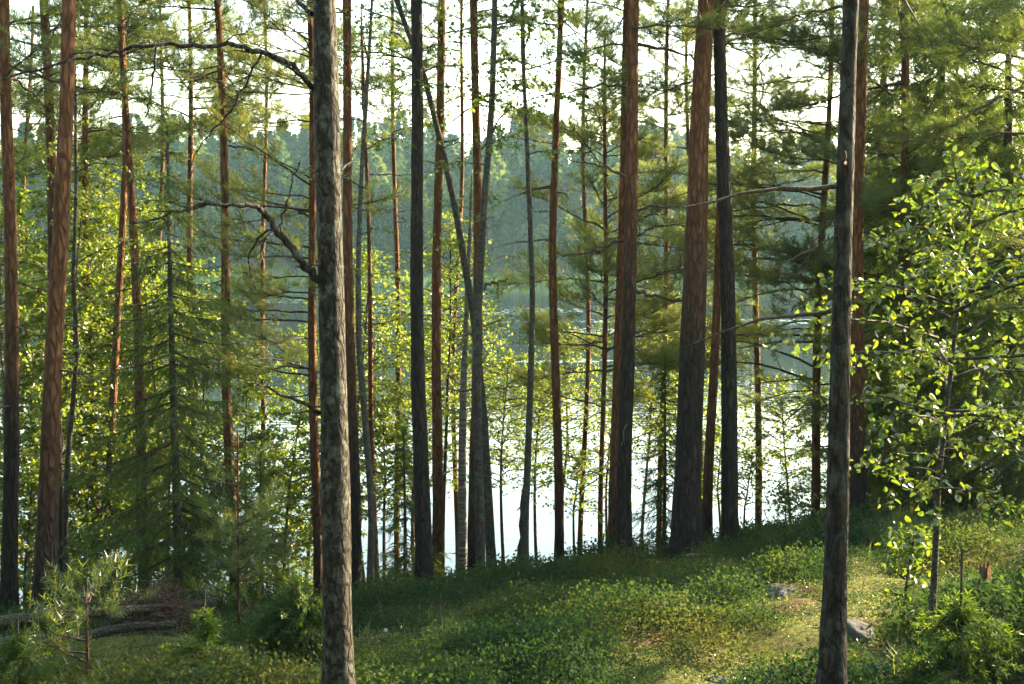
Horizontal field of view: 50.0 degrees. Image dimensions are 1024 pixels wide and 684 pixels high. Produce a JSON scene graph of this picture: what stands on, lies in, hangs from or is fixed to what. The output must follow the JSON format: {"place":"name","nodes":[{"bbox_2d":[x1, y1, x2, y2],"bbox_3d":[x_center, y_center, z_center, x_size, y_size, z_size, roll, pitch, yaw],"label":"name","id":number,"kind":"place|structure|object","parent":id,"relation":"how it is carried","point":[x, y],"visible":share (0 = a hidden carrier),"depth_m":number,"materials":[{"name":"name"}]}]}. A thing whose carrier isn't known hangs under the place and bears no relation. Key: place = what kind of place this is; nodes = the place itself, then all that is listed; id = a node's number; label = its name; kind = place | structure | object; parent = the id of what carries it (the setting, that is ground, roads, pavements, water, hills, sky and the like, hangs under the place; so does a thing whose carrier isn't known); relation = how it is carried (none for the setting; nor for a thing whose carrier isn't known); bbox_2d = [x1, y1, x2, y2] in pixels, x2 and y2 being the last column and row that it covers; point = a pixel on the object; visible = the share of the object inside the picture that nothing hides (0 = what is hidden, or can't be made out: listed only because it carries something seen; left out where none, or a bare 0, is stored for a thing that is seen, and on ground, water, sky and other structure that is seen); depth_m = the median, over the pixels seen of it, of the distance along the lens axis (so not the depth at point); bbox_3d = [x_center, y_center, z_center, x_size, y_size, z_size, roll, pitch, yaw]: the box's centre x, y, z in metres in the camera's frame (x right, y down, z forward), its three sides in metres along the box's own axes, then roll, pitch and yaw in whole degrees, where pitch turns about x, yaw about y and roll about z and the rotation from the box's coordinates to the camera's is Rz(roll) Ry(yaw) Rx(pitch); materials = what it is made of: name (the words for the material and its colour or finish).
{"place":"outdoors","nodes":[
{"label":"outdoors","id":0,"kind":"place"},
{"bbox_2d":[0,285,1023,608],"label":"lake water","id":1,"kind":"structure","parent":0,"point":[510,499],"depth_m":46.66,"materials":[{"name":"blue liquid"}]},
{"bbox_2d":[2,271,925,287],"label":"reeds","id":2,"kind":"object","parent":1,"relation":"in","point":[427,278],"visible":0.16,"depth_m":200.57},
{"bbox_2d":[0,213,1023,683],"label":"ground","id":3,"kind":"structure","parent":0,"point":[812,637],"depth_m":9.10,"materials":[{"name":"plant"}]},
{"bbox_2d":[0,617,74,683],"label":"spruce seedling","id":4,"kind":"object","parent":3,"relation":"on","point":[17,661],"visible":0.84,"depth_m":7.39,"materials":[{"name":"green plant"}]},
{"bbox_2d":[0,4,107,607],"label":"pine tree","id":5,"kind":"object","parent":3,"relation":"on","point":[20,108],"visible":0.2,"depth_m":18.51,"materials":[{"name":"green plant"}]},
{"bbox_2d":[0,452,114,608],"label":"leafy sapling","id":6,"kind":"object","parent":3,"relation":"on","point":[29,484],"visible":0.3,"depth_m":14.89,"materials":[{"name":"green plant"}]},
{"bbox_2d":[0,141,121,525],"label":"birch tree","id":7,"kind":"object","parent":3,"relation":"on","point":[41,257],"visible":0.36,"depth_m":16.17,"materials":[{"name":"green plant"}]},
{"bbox_2d":[0,0,148,612],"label":"pine tree","id":8,"kind":"object","parent":3,"relation":"on","point":[9,586],"visible":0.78,"depth_m":12.10,"materials":[{"name":"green plant"}]},
{"bbox_2d":[0,366,154,596],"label":"leafy sapling","id":9,"kind":"object","parent":3,"relation":"on","point":[66,390],"visible":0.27,"depth_m":15.28,"materials":[{"name":"green plant"}]},
{"bbox_2d":[31,0,126,632],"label":"pine tree","id":10,"kind":"object","parent":3,"relation":"on","point":[47,533],"visible":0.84,"depth_m":10.64,"materials":[{"name":"brown plant"}]},
{"bbox_2d":[0,234,166,607],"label":"leafy sapling","id":11,"kind":"object","parent":3,"relation":"on","point":[81,335],"visible":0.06,"depth_m":17.76,"materials":[{"name":"green plant"}]},
{"bbox_2d":[10,0,162,599],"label":"pine tree","id":12,"kind":"object","parent":3,"relation":"on","point":[49,130],"visible":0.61,"depth_m":13.12,"materials":[{"name":"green plant"}]},
{"bbox_2d":[15,546,161,683],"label":"pine seedling","id":13,"kind":"object","parent":3,"relation":"on","point":[79,615],"visible":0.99,"depth_m":6.78,"materials":[{"name":"green plant"}]},
{"bbox_2d":[0,613,176,646],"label":"fallen log","id":14,"kind":"object","parent":3,"relation":"on","point":[109,629],"visible":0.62,"depth_m":9.18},
{"bbox_2d":[18,0,159,600],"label":"pine tree","id":15,"kind":"object","parent":3,"relation":"on","point":[76,348],"visible":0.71,"depth_m":12.58,"materials":[{"name":"green plant"}]},
{"bbox_2d":[0,182,188,597],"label":"leafy sapling","id":16,"kind":"object","parent":3,"relation":"on","point":[91,230],"visible":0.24,"depth_m":16.58,"materials":[{"name":"green plant"}]},
{"bbox_2d":[21,431,173,601],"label":"leafy sapling","id":17,"kind":"object","parent":3,"relation":"on","point":[100,512],"visible":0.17,"depth_m":15.80,"materials":[{"name":"green plant"}]},
{"bbox_2d":[0,0,195,598],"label":"pine tree","id":18,"kind":"object","parent":3,"relation":"on","point":[112,65],"visible":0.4,"depth_m":17.09,"materials":[{"name":"green plant"}]},
{"bbox_2d":[0,587,217,627],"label":"fallen log","id":19,"kind":"object","parent":3,"relation":"on","point":[6,620],"visible":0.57,"depth_m":10.03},
{"bbox_2d":[4,121,218,579],"bbox_3d":[-6.543,1.170,18.634,3.331,9.713,3.291,2,5,26],"label":"birch tree","id":20,"kind":"object","parent":3,"relation":"on","point":[112,243],"visible":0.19,"depth_m":18.01,"materials":[{"name":"green plant"}]},
{"bbox_2d":[33,0,209,596],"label":"pine tree","id":21,"kind":"object","parent":3,"relation":"on","point":[131,201],"visible":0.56,"depth_m":14.33,"materials":[{"name":"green plant"}]},
{"bbox_2d":[57,0,197,598],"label":"pine tree","id":22,"kind":"object","parent":3,"relation":"on","point":[113,392],"visible":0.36,"depth_m":15.51,"materials":[{"name":"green plant"}]},
{"bbox_2d":[19,185,256,591],"bbox_3d":[-6.848,1.665,19.191,3.697,8.780,3.653,3,6,30],"label":"birch tree","id":23,"kind":"object","parent":3,"relation":"on","point":[164,272],"visible":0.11,"depth_m":18.89,"materials":[{"name":"green plant"}]},
{"bbox_2d":[85,567,228,636],"bbox_3d":[-3.517,2.715,11.014,1.696,0.826,1.392,0,5,0],"label":"brush pile","id":24,"kind":"object","parent":3,"relation":"on","point":[174,612],"visible":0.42,"depth_m":10.86,"materials":[{"name":"wood"}]},
{"bbox_2d":[63,244,264,597],"bbox_3d":[-5.906,1.940,18.163,3.395,7.097,3.343,-3,5,-28],"label":"leafy sapling","id":25,"kind":"object","parent":3,"relation":"on","point":[108,357],"visible":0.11,"depth_m":17.49,"materials":[{"name":"green plant"}]},
{"bbox_2d":[77,0,255,505],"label":"pine tree","id":26,"kind":"object","parent":3,"relation":"on","point":[180,94],"visible":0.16,"depth_m":19.41,"materials":[{"name":"green plant"}]},
{"bbox_2d":[75,414,270,595],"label":"leafy sapling","id":27,"kind":"object","parent":3,"relation":"on","point":[186,506],"visible":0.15,"depth_m":16.15,"materials":[{"name":"green plant"}]},
{"bbox_2d":[58,116,289,626],"bbox_3d":[-4.063,0.750,12.161,2.862,6.510,3.142,-4,6,-39],"label":"spruce tree","id":28,"kind":"object","parent":3,"relation":"on","point":[178,539],"visible":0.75,"depth_m":12.09,"materials":[{"name":"green plant"}]},
{"bbox_2d":[0,0,359,683],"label":"pine tree","id":29,"kind":"object","parent":3,"relation":"on","point":[338,666],"visible":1,"depth_m":5.66,"materials":[{"name":"brown plant"}]},
{"bbox_2d":[79,0,294,597],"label":"pine tree","id":30,"kind":"object","parent":3,"relation":"on","point":[192,126],"visible":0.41,"depth_m":17.92,"materials":[{"name":"green plant"}]},
{"bbox_2d":[103,0,276,607],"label":"pine tree","id":31,"kind":"object","parent":3,"relation":"on","point":[228,440],"visible":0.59,"depth_m":14.98,"materials":[{"name":"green plant"}]},
{"bbox_2d":[147,590,281,683],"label":"spruce seedling","id":32,"kind":"object","parent":3,"relation":"on","point":[204,636],"visible":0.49,"depth_m":7.78,"materials":[{"name":"green plant"}]},
{"bbox_2d":[127,297,303,594],"bbox_3d":[-4.964,2.484,18.175,3.004,6.512,3.112,-3,6,-30],"label":"leafy sapling","id":33,"kind":"object","parent":3,"relation":"on","point":[204,404],"visible":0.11,"depth_m":17.92,"materials":[{"name":"green plant"}]},
{"bbox_2d":[132,357,312,606],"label":"leafy sapling","id":34,"kind":"object","parent":3,"relation":"on","point":[257,397],"visible":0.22,"depth_m":17.98,"materials":[{"name":"green plant"}]},
{"bbox_2d":[190,431,290,642],"bbox_3d":[-2.313,1.834,9.364,0.863,2.179,0.880,0,5,0],"label":"pine seedling","id":35,"kind":"object","parent":3,"relation":"on","point":[260,513],"visible":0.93,"depth_m":9.29,"materials":[{"name":"green plant"}]},
{"bbox_2d":[163,0,360,560],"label":"pine tree","id":36,"kind":"object","parent":3,"relation":"on","point":[302,63],"visible":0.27,"depth_m":18.93,"materials":[{"name":"green plant"}]},
{"bbox_2d":[218,442,321,604],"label":"spruce tree","id":37,"kind":"object","parent":3,"relation":"on","point":[275,568],"visible":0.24,"depth_m":14.23,"materials":[{"name":"green plant"}]},
{"bbox_2d":[208,404,363,593],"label":"leafy sapling","id":38,"kind":"object","parent":3,"relation":"on","point":[303,418],"visible":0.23,"depth_m":18.16,"materials":[{"name":"green plant"}]},
{"bbox_2d":[169,0,410,598],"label":"pine tree","id":39,"kind":"object","parent":3,"relation":"on","point":[251,294],"visible":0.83,"depth_m":14.82,"materials":[{"name":"green plant"}]},
{"bbox_2d":[230,566,377,676],"bbox_3d":[-1.653,2.321,8.469,1.276,1.255,1.231,-4,6,-39],"label":"spruce seedling","id":40,"kind":"object","parent":3,"relation":"on","point":[285,614],"visible":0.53,"depth_m":8.27,"materials":[{"name":"green plant"}]},
{"bbox_2d":[235,324,375,590],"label":"leafy sapling","id":41,"kind":"object","parent":3,"relation":"on","point":[300,333],"visible":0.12,"depth_m":19.42,"materials":[{"name":"green plant"}]},
{"bbox_2d":[239,440,378,568],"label":"leafy sapling","id":42,"kind":"object","parent":3,"relation":"on","point":[303,470],"visible":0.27,"depth_m":17.88,"materials":[{"name":"green plant"}]},
{"bbox_2d":[288,0,419,604],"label":"pine tree","id":43,"kind":"object","parent":3,"relation":"on","point":[369,482],"visible":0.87,"depth_m":12.10,"materials":[{"name":"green plant"}]},
{"bbox_2d":[291,236,431,585],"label":"leafy sapling","id":44,"kind":"object","parent":3,"relation":"on","point":[382,327],"visible":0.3,"depth_m":18.73,"materials":[{"name":"green plant"}]},
{"bbox_2d":[279,0,449,600],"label":"pine tree","id":45,"kind":"object","parent":3,"relation":"on","point":[356,524],"visible":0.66,"depth_m":13.64,"materials":[{"name":"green plant"}]},
{"bbox_2d":[337,0,411,581],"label":"pine tree","id":46,"kind":"object","parent":3,"relation":"on","point":[388,80],"visible":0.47,"depth_m":16.90,"materials":[{"name":"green plant"}]},
{"bbox_2d":[297,382,457,576],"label":"leafy sapling","id":47,"kind":"object","parent":3,"relation":"on","point":[383,412],"visible":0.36,"depth_m":17.84,"materials":[{"name":"green plant"}]},
{"bbox_2d":[296,0,496,566],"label":"pine tree","id":48,"kind":"object","parent":3,"relation":"on","point":[490,548],"visible":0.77,"depth_m":13.48,"materials":[{"name":"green plant"}]},
{"bbox_2d":[338,0,455,577],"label":"pine tree","id":49,"kind":"object","parent":3,"relation":"on","point":[392,132],"visible":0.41,"depth_m":18.90,"materials":[{"name":"green plant"}]},
{"bbox_2d":[357,329,470,570],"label":"leafy sapling","id":50,"kind":"object","parent":3,"relation":"on","point":[397,393],"visible":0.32,"depth_m":18.38,"materials":[{"name":"green plant"}]},
{"bbox_2d":[375,422,453,595],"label":"spruce tree","id":51,"kind":"object","parent":3,"relation":"on","point":[404,561],"visible":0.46,"depth_m":14.15,"materials":[{"name":"green plant"}]},
{"bbox_2d":[410,0,434,598],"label":"pine tree","id":52,"kind":"object","parent":3,"relation":"on","point":[423,535],"visible":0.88,"depth_m":12.63,"materials":[{"name":"brown plant"}]},
{"bbox_2d":[375,208,507,590],"bbox_3d":[-1.105,1.468,17.511,2.102,7.184,2.282,-1,5,-16],"label":"leafy sapling","id":53,"kind":"object","parent":3,"relation":"on","point":[427,332],"visible":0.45,"depth_m":17.30,"materials":[{"name":"green plant"}]},
{"bbox_2d":[379,0,529,574],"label":"pine tree","id":54,"kind":"object","parent":3,"relation":"on","point":[437,475],"visible":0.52,"depth_m":14.92,"materials":[{"name":"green plant"}]},
{"bbox_2d":[388,0,534,571],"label":"pine tree","id":55,"kind":"object","parent":3,"relation":"on","point":[460,59],"visible":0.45,"depth_m":19.21,"materials":[{"name":"brown plant"}]},
{"bbox_2d":[382,176,549,581],"bbox_3d":[-0.476,0.844,15.184,1.875,6.266,1.890,-4,6,-40],"label":"birch tree","id":56,"kind":"object","parent":3,"relation":"on","point":[462,525],"visible":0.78,"depth_m":15.20,"materials":[{"name":"green plant"}]},
{"bbox_2d":[425,292,532,479],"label":"leafy sapling","id":57,"kind":"object","parent":3,"relation":"on","point":[497,375],"visible":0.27,"depth_m":19.34,"materials":[{"name":"green plant"}]},
{"bbox_2d":[423,0,539,575],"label":"pine tree","id":58,"kind":"object","parent":3,"relation":"on","point":[471,535],"visible":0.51,"depth_m":13.83,"materials":[{"name":"brown plant"}]},
{"bbox_2d":[413,0,583,572],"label":"pine tree","id":59,"kind":"object","parent":3,"relation":"on","point":[478,479],"visible":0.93,"depth_m":12.79,"materials":[{"name":"brown plant"}]},
{"bbox_2d":[442,335,570,563],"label":"leafy sapling","id":60,"kind":"object","parent":3,"relation":"on","point":[505,391],"visible":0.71,"depth_m":17.11,"materials":[{"name":"green plant"}]},
{"bbox_2d":[0,488,1023,683],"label":"bilberry undergrowth","id":61,"kind":"object","parent":3,"relation":"on","point":[540,646],"visible":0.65,"depth_m":8.07,"materials":[{"name":"green plant"}]},
{"bbox_2d":[0,103,1023,276],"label":"forest","id":62,"kind":"object","parent":3,"relation":"on","point":[511,214],"visible":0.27,"depth_m":230.02,"materials":[{"name":"plant"}]},
{"bbox_2d":[1,512,1023,683],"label":"moss","id":63,"kind":"object","parent":3,"relation":"on","point":[792,622],"visible":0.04,"depth_m":8.67,"materials":[{"name":"green plant"}]},
{"bbox_2d":[10,498,1018,679],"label":"grass","id":64,"kind":"structure","parent":3,"relation":"on","point":[902,518],"depth_m":11.98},
{"bbox_2d":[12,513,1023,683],"bbox_3d":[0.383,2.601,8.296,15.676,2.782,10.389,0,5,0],"label":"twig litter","id":65,"kind":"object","parent":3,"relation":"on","point":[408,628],"visible":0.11,"depth_m":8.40,"materials":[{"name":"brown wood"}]},
{"bbox_2d":[468,362,597,565],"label":"leafy sapling","id":66,"kind":"object","parent":3,"relation":"on","point":[536,445],"visible":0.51,"depth_m":18.48,"materials":[{"name":"green plant"}]},
{"bbox_2d":[453,0,616,582],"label":"pine tree","id":67,"kind":"object","parent":3,"relation":"on","point":[523,543],"visible":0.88,"depth_m":12.98,"materials":[{"name":"plant"}]},
{"bbox_2d":[497,314,610,489],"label":"leafy sapling","id":68,"kind":"object","parent":3,"relation":"on","point":[569,415],"visible":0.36,"depth_m":19.60,"materials":[{"name":"green plant"}]},
{"bbox_2d":[490,0,618,561],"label":"pine tree","id":69,"kind":"object","parent":3,"relation":"on","point":[558,456],"visible":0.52,"depth_m":14.68,"materials":[{"name":"brown plant"}]},
{"bbox_2d":[501,440,642,551],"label":"leafy sapling","id":70,"kind":"object","parent":3,"relation":"on","point":[581,462],"visible":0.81,"depth_m":15.75,"materials":[{"name":"green plant"}]},
{"bbox_2d":[494,0,685,559],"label":"pine tree","id":71,"kind":"object","parent":3,"relation":"on","point":[588,329],"visible":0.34,"depth_m":18.34,"materials":[{"name":"green plant"}]},
{"bbox_2d":[544,406,653,540],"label":"leafy sapling","id":72,"kind":"object","parent":3,"relation":"on","point":[594,428],"visible":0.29,"depth_m":19.12,"materials":[{"name":"green plant"}]},
{"bbox_2d":[495,35,719,552],"bbox_3d":[1.506,-0.331,16.243,3.264,8.451,3.361,-3,6,-35],"label":"pine tree","id":73,"kind":"object","parent":3,"relation":"on","point":[580,133],"visible":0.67,"depth_m":15.86,"materials":[{"name":"green plant"}]},
{"bbox_2d":[575,0,655,548],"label":"pine tree","id":74,"kind":"object","parent":3,"relation":"on","point":[615,391],"visible":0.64,"depth_m":14.91,"materials":[{"name":"brown plant"}]},
{"bbox_2d":[535,0,753,562],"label":"pine tree","id":75,"kind":"object","parent":3,"relation":"on","point":[623,526],"visible":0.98,"depth_m":12.86,"materials":[{"name":"brown plant"}]},
{"bbox_2d":[572,310,718,541],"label":"leafy sapling","id":76,"kind":"object","parent":3,"relation":"on","point":[643,393],"visible":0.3,"depth_m":17.44,"materials":[{"name":"plant"}]},
{"bbox_2d":[577,0,742,542],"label":"pine tree","id":77,"kind":"object","parent":3,"relation":"on","point":[651,257],"visible":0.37,"depth_m":17.67,"materials":[{"name":"green plant"}]},
{"bbox_2d":[632,348,702,558],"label":"spruce tree","id":78,"kind":"object","parent":3,"relation":"on","point":[664,499],"visible":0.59,"depth_m":13.59,"materials":[{"name":"green plant"}]},
{"bbox_2d":[632,382,720,497],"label":"leafy sapling","id":79,"kind":"object","parent":3,"relation":"on","point":[645,431],"visible":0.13,"depth_m":18.49,"materials":[{"name":"green plant"}]},
{"bbox_2d":[601,0,764,460],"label":"pine tree","id":80,"kind":"object","parent":3,"relation":"on","point":[688,109],"visible":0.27,"depth_m":18.76,"materials":[{"name":"green plant"}]},
{"bbox_2d":[623,0,801,554],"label":"pine tree","id":81,"kind":"object","parent":3,"relation":"on","point":[729,466],"visible":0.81,"depth_m":13.06,"materials":[{"name":"brown plant"}]},
{"bbox_2d":[649,0,795,542],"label":"pine tree","id":82,"kind":"object","parent":3,"relation":"on","point":[707,508],"visible":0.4,"depth_m":15.00,"materials":[{"name":"brown plant"}]},
{"bbox_2d":[667,411,786,533],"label":"leafy sapling","id":83,"kind":"object","parent":3,"relation":"on","point":[743,443],"visible":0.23,"depth_m":19.18,"materials":[{"name":"green plant"}]},
{"bbox_2d":[655,0,807,564],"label":"pine tree","id":84,"kind":"object","parent":3,"relation":"on","point":[686,520],"visible":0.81,"depth_m":12.92,"materials":[{"name":"brown plant"}]},
{"bbox_2d":[653,0,839,523],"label":"pine tree","id":85,"kind":"object","parent":3,"relation":"on","point":[752,58],"visible":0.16,"depth_m":18.27,"materials":[{"name":"green plant"}]},
{"bbox_2d":[701,445,804,528],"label":"leafy sapling","id":86,"kind":"object","parent":3,"relation":"on","point":[749,458],"visible":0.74,"depth_m":17.26,"materials":[{"name":"green plant"}]},
{"bbox_2d":[718,367,828,520],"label":"leafy sapling","id":87,"kind":"object","parent":3,"relation":"on","point":[784,390],"visible":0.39,"depth_m":18.73,"materials":[{"name":"green plant"}]},
{"bbox_2d":[754,480,825,520],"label":"leafy sapling","id":88,"kind":"object","parent":3,"relation":"on","point":[784,493],"visible":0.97,"depth_m":15.93,"materials":[{"name":"green plant"}]},
{"bbox_2d":[678,0,919,683],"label":"pine tree","id":89,"kind":"object","parent":3,"relation":"on","point":[832,664],"visible":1,"depth_m":5.21,"materials":[{"name":"brown plant"}]},
{"bbox_2d":[641,0,988,521],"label":"pine tree","id":90,"kind":"object","parent":3,"relation":"on","point":[746,230],"visible":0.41,"depth_m":16.18,"materials":[{"name":"green plant"}]},
{"bbox_2d":[753,0,880,516],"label":"pine tree","id":91,"kind":"object","parent":3,"relation":"on","point":[858,485],"visible":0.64,"depth_m":13.98,"materials":[{"name":"brown plant"}]},
{"bbox_2d":[757,428,893,523],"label":"leafy sapling","id":92,"kind":"object","parent":3,"relation":"on","point":[805,490],"visible":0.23,"depth_m":16.97,"materials":[{"name":"green plant"}]},
{"bbox_2d":[776,0,963,512],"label":"spruce tree","id":93,"kind":"object","parent":3,"relation":"on","point":[886,159],"visible":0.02,"depth_m":17.30,"materials":[{"name":"green plant"}]},
{"bbox_2d":[728,0,1023,509],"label":"pine tree","id":94,"kind":"object","parent":3,"relation":"on","point":[878,197],"visible":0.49,"depth_m":14.54,"materials":[{"name":"green plant"}]},
{"bbox_2d":[766,0,996,505],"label":"pine tree","id":95,"kind":"object","parent":3,"relation":"on","point":[816,127],"visible":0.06,"depth_m":18.12,"materials":[{"name":"green plant"}]},
{"bbox_2d":[763,137,1023,649],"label":"aspen sapling","id":96,"kind":"object","parent":3,"relation":"on","point":[950,203],"visible":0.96,"depth_m":6.07,"materials":[{"name":"green plant"}]},
{"bbox_2d":[795,0,1023,515],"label":"spruce tree","id":97,"kind":"object","parent":3,"relation":"on","point":[940,72],"visible":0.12,"depth_m":15.10,"materials":[{"name":"green plant"}]},
{"bbox_2d":[875,511,944,647],"bbox_3d":[2.592,1.667,7.135,0.432,1.175,0.480,4,6,39],"label":"aspen seedling","id":98,"kind":"object","parent":3,"relation":"on","point":[921,541],"visible":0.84,"depth_m":7.12,"materials":[{"name":"green plant"}]},
{"bbox_2d":[824,0,1023,527],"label":"spruce tree","id":99,"kind":"object","parent":3,"relation":"on","point":[1010,481],"visible":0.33,"depth_m":13.77,"materials":[{"name":"green plant"}]},
{"bbox_2d":[864,549,1023,683],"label":"spruce seedling","id":100,"kind":"object","parent":3,"relation":"on","point":[964,625],"visible":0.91,"depth_m":5.68,"materials":[{"name":"green plant"}]},
{"bbox_2d":[877,0,1023,365],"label":"pine tree","id":101,"kind":"object","parent":3,"relation":"on","point":[943,40],"visible":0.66,"depth_m":12.24,"materials":[{"name":"green plant"}]},
{"bbox_2d":[0,0,1023,166],"label":"sky","id":102,"kind":"structure","parent":0,"point":[454,127],"materials":[{"name":"white"}]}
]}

